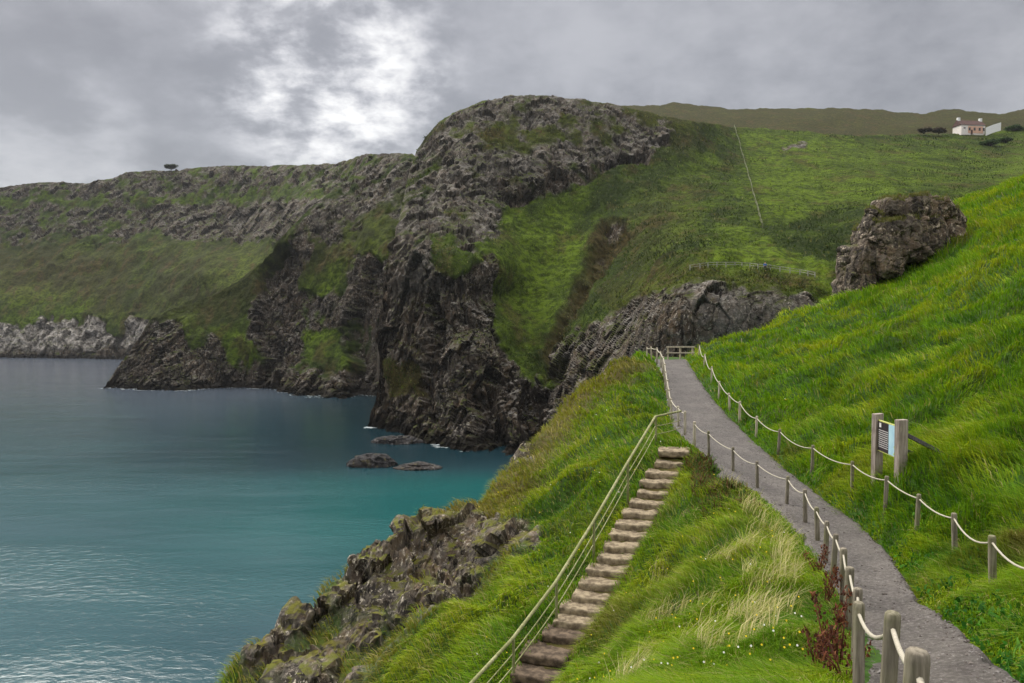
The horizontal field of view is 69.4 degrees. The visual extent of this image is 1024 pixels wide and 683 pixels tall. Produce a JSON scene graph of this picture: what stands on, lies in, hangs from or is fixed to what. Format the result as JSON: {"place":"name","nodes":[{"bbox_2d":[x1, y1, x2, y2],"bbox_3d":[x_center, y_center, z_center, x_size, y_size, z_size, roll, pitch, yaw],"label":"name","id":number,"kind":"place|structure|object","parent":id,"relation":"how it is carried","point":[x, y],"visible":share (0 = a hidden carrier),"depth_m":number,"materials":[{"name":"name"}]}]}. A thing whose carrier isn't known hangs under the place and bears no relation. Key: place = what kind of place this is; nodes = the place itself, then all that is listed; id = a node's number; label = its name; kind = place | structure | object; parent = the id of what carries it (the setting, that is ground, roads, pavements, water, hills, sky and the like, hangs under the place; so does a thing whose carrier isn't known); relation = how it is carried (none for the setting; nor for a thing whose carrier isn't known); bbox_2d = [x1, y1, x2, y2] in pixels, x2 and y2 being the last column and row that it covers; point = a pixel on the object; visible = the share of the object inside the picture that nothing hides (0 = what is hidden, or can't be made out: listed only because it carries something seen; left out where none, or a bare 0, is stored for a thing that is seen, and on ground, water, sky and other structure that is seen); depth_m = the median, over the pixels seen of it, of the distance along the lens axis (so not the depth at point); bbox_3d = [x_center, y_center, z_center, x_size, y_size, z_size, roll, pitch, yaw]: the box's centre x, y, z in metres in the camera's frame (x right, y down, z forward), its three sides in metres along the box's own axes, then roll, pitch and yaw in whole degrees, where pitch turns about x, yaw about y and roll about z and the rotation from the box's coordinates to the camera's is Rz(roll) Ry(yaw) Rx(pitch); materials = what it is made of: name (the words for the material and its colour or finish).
{"place":"outdoors","nodes":[
{"label":"outdoors","id":0,"kind":"place"},
{"bbox_2d":[0,153,388,359],"bbox_3d":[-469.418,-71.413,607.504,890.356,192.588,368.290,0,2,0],"label":"cliff","id":1,"kind":"structure","parent":0,"point":[104,269],"depth_m":633.00,"materials":[{"name":"green plant"}]},
{"bbox_2d":[164,164,178,171],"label":"tree","id":2,"kind":"object","parent":1,"relation":"on","point":[170,166],"visible":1,"depth_m":726.11,"materials":[{"name":"green plant"}]},
{"bbox_2d":[0,357,514,682],"bbox_3d":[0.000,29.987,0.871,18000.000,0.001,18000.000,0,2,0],"label":"sea","id":3,"kind":"structure","parent":0,"point":[172,536],"depth_m":117.82,"materials":[{"name":"liquid"}]},
{"bbox_2d":[346,453,397,467],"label":"sea rock","id":4,"kind":"object","parent":3,"relation":"in","point":[372,460],"visible":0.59,"depth_m":150.94,"materials":[{"name":"grey stone"}]},
{"bbox_2d":[371,435,422,444],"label":"sea rock","id":5,"kind":"object","parent":3,"relation":"in","point":[399,440],"visible":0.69,"depth_m":179.54,"materials":[{"name":"grey stone"}]},
{"bbox_2d":[393,461,442,470],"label":"sea rock","id":6,"kind":"object","parent":3,"relation":"in","point":[417,466],"visible":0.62,"depth_m":148.47,"materials":[{"name":"grey stone"}]},
{"bbox_2d":[104,153,414,398],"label":"sea headland","id":7,"kind":"structure","parent":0,"point":[297,311],"depth_m":331.94,"materials":[{"name":"grey stone"}]},
{"bbox_2d":[0,0,1023,186],"label":"sky","id":8,"kind":"structure","parent":0,"point":[91,90],"materials":[{"name":"grey"}]},
{"bbox_2d":[224,183,1023,682],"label":"grass slope","id":9,"kind":"structure","parent":0,"point":[454,551],"depth_m":28.31,"materials":[{"name":"green plant"}]},
{"bbox_2d":[508,446,689,682],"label":"stone staircase","id":10,"kind":"structure","parent":9,"relation":"on","point":[576,612],"depth_m":22.20,"materials":[{"name":"beige stone"}]},
{"bbox_2d":[469,410,681,682],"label":"handrail","id":11,"kind":"object","parent":10,"relation":"on","point":[509,641],"visible":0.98,"depth_m":21.90,"materials":[{"name":"painted metal"}]},
{"bbox_2d":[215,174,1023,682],"bbox_3d":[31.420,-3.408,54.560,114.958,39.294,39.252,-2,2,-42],"label":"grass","id":12,"kind":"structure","parent":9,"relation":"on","point":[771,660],"depth_m":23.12,"materials":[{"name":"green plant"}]},
{"bbox_2d":[477,369,803,679],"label":"wildflowers","id":13,"kind":"object","parent":9,"relation":"on","point":[702,603],"visible":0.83,"depth_m":11.50,"materials":[{"name":"white plant"}]},
{"bbox_2d":[646,346,685,434],"bbox_3d":[9.191,2.415,44.589,0.841,3.482,23.287,0,2,7],"label":"rope fence","id":14,"kind":"object","parent":9,"relation":"on","point":[665,379],"visible":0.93,"depth_m":41.37,"materials":[{"name":"beige wood"}]},
{"bbox_2d":[666,346,694,359],"bbox_3d":[12.865,0.985,56.522,2.138,1.272,0.170,0,2,6],"label":"timber barrier","id":15,"kind":"object","parent":9,"relation":"on","point":[679,347],"visible":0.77,"depth_m":56.48,"materials":[{"name":"beige wood"}]},
{"bbox_2d":[604,467,820,680],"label":"dry grass","id":16,"kind":"structure","parent":9,"relation":"on","point":[747,621],"depth_m":12.62,"materials":[{"name":"beige plant"}]},
{"bbox_2d":[680,446,764,521],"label":"weeds","id":17,"kind":"object","parent":9,"relation":"on","point":[701,471],"visible":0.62,"depth_m":23.90,"materials":[{"name":"green plant"}]},
{"bbox_2d":[693,485,812,657],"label":"dry grass","id":18,"kind":"structure","parent":9,"relation":"on","point":[785,568],"depth_m":15.02,"materials":[{"name":"beige plant"}]},
{"bbox_2d":[693,421,930,682],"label":"rope fence","id":19,"kind":"object","parent":9,"relation":"on","point":[916,661],"visible":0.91,"depth_m":6.83,"materials":[{"name":"grey wood"}]},
{"bbox_2d":[803,544,829,572],"bbox_3d":[6.292,4.518,15.324,0.652,0.736,0.331,0,2,0],"label":"dock plant","id":20,"kind":"object","parent":9,"relation":"on","point":[823,557],"visible":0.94,"depth_m":15.30,"materials":[{"name":"brown plant"}]},
{"bbox_2d":[800,622,835,667],"bbox_3d":[3.454,3.494,8.318,0.526,0.725,0.342,-2,2,-45],"label":"dock plant","id":21,"kind":"object","parent":9,"relation":"on","point":[807,633],"visible":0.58,"depth_m":8.27,"materials":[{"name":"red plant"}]},
{"bbox_2d":[809,585,851,664],"bbox_3d":[3.546,3.249,8.304,0.544,1.008,0.467,2,2,45],"label":"dock plant","id":22,"kind":"object","parent":9,"relation":"on","point":[839,618],"visible":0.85,"depth_m":8.28,"materials":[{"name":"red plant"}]},
{"bbox_2d":[821,564,842,603],"bbox_3d":[5.441,4.203,12.671,0.498,0.843,0.338,-1,2,-29],"label":"dock plant","id":23,"kind":"object","parent":9,"relation":"on","point":[837,580],"visible":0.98,"depth_m":12.65,"materials":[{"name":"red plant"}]},
{"bbox_2d":[813,626,870,680],"bbox_3d":[3.397,3.300,7.742,0.660,0.604,0.367,0,2,-13],"label":"dock plant","id":24,"kind":"object","parent":9,"relation":"on","point":[825,652],"visible":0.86,"depth_m":7.70,"materials":[{"name":"brown plant"}]},
{"bbox_2d":[695,359,1023,682],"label":"leaves","id":25,"kind":"object","parent":9,"relation":"on","point":[1009,660],"visible":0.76,"depth_m":10.64,"materials":[{"name":"green leaves"},{"name":"leafy ground plants"}]},
{"bbox_2d":[698,345,1023,584],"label":"rope fence","id":26,"kind":"object","parent":9,"relation":"on","point":[993,549],"visible":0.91,"depth_m":17.11,"materials":[{"name":"grey wood"}]},
{"bbox_2d":[831,189,966,295],"bbox_3d":[34.318,-7.911,65.407,10.922,10.802,7.577,0,2,15],"label":"rock outcrop","id":27,"kind":"object","parent":9,"relation":"on","point":[891,236],"visible":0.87,"depth_m":63.50,"materials":[{"name":"grey stone"}]},
{"bbox_2d":[871,413,951,485],"bbox_3d":[10.772,3.232,20.076,1.457,2.385,2.150,0,2,12],"label":"information board","id":28,"kind":"object","parent":9,"relation":"on","point":[889,439],"visible":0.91,"depth_m":20.13,"materials":[{"name":"grey wood"}]},
{"bbox_2d":[368,95,1023,455],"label":"headland hillside","id":29,"kind":"structure","parent":0,"point":[475,384],"depth_m":230.03,"materials":[{"name":"green plant"}]},
{"bbox_2d":[382,98,1023,398],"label":"hill scrub","id":30,"kind":"object","parent":29,"relation":"on","point":[402,368],"visible":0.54,"depth_m":233.60,"materials":[{"name":"green plant"}]},
{"bbox_2d":[734,125,762,227],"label":"field fence","id":31,"kind":"object","parent":29,"relation":"on","point":[761,220],"visible":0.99,"depth_m":265.28,"materials":[{"name":"grey wood"}]},
{"bbox_2d":[690,262,815,277],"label":"ledge fence","id":32,"kind":"object","parent":29,"relation":"on","point":[758,266],"visible":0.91,"depth_m":141.35,"materials":[{"name":"grey wood"}]},
{"bbox_2d":[917,127,932,133],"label":"bush","id":33,"kind":"object","parent":29,"relation":"on","point":[923,130],"visible":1,"depth_m":424.34,"materials":[{"name":"green plant"}]},
{"bbox_2d":[931,127,946,133],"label":"bush","id":34,"kind":"object","parent":29,"relation":"on","point":[939,130],"visible":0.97,"depth_m":426.02,"materials":[{"name":"green plant"}]},
{"bbox_2d":[952,117,985,134],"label":"cottage","id":35,"kind":"structure","parent":29,"relation":"on","point":[962,127],"depth_m":434.91,"materials":[{"name":"white paint"}]},
{"bbox_2d":[978,138,999,145],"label":"bush","id":36,"kind":"object","parent":29,"relation":"on","point":[992,141],"visible":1,"depth_m":389.72,"materials":[{"name":"green plant"}]},
{"bbox_2d":[985,123,1000,135],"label":"yard wall","id":37,"kind":"structure","parent":29,"relation":"on","point":[993,128],"depth_m":438.87,"materials":[{"name":"white paint"}]},
{"bbox_2d":[997,137,1013,142],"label":"bush","id":38,"kind":"object","parent":29,"relation":"on","point":[1006,139],"visible":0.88,"depth_m":404.77,"materials":[{"name":"green plant"}]},
{"bbox_2d":[1003,124,1023,130],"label":"bush","id":39,"kind":"object","parent":29,"relation":"on","point":[1019,127],"visible":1,"depth_m":447.63,"materials":[{"name":"green plant"}]},
{"bbox_2d":[620,102,1023,135],"bbox_3d":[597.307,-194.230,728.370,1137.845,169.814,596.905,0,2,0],"label":"moorland ridge","id":40,"kind":"structure","parent":0,"point":[849,121],"depth_m":695.39,"materials":[{"name":"green plant"}]},
{"bbox_2d":[654,359,1019,682],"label":"gravel path","id":41,"kind":"structure","parent":0,"point":[953,667],"depth_m":18.02,"materials":[{"name":"grey gravel"}]}
]}

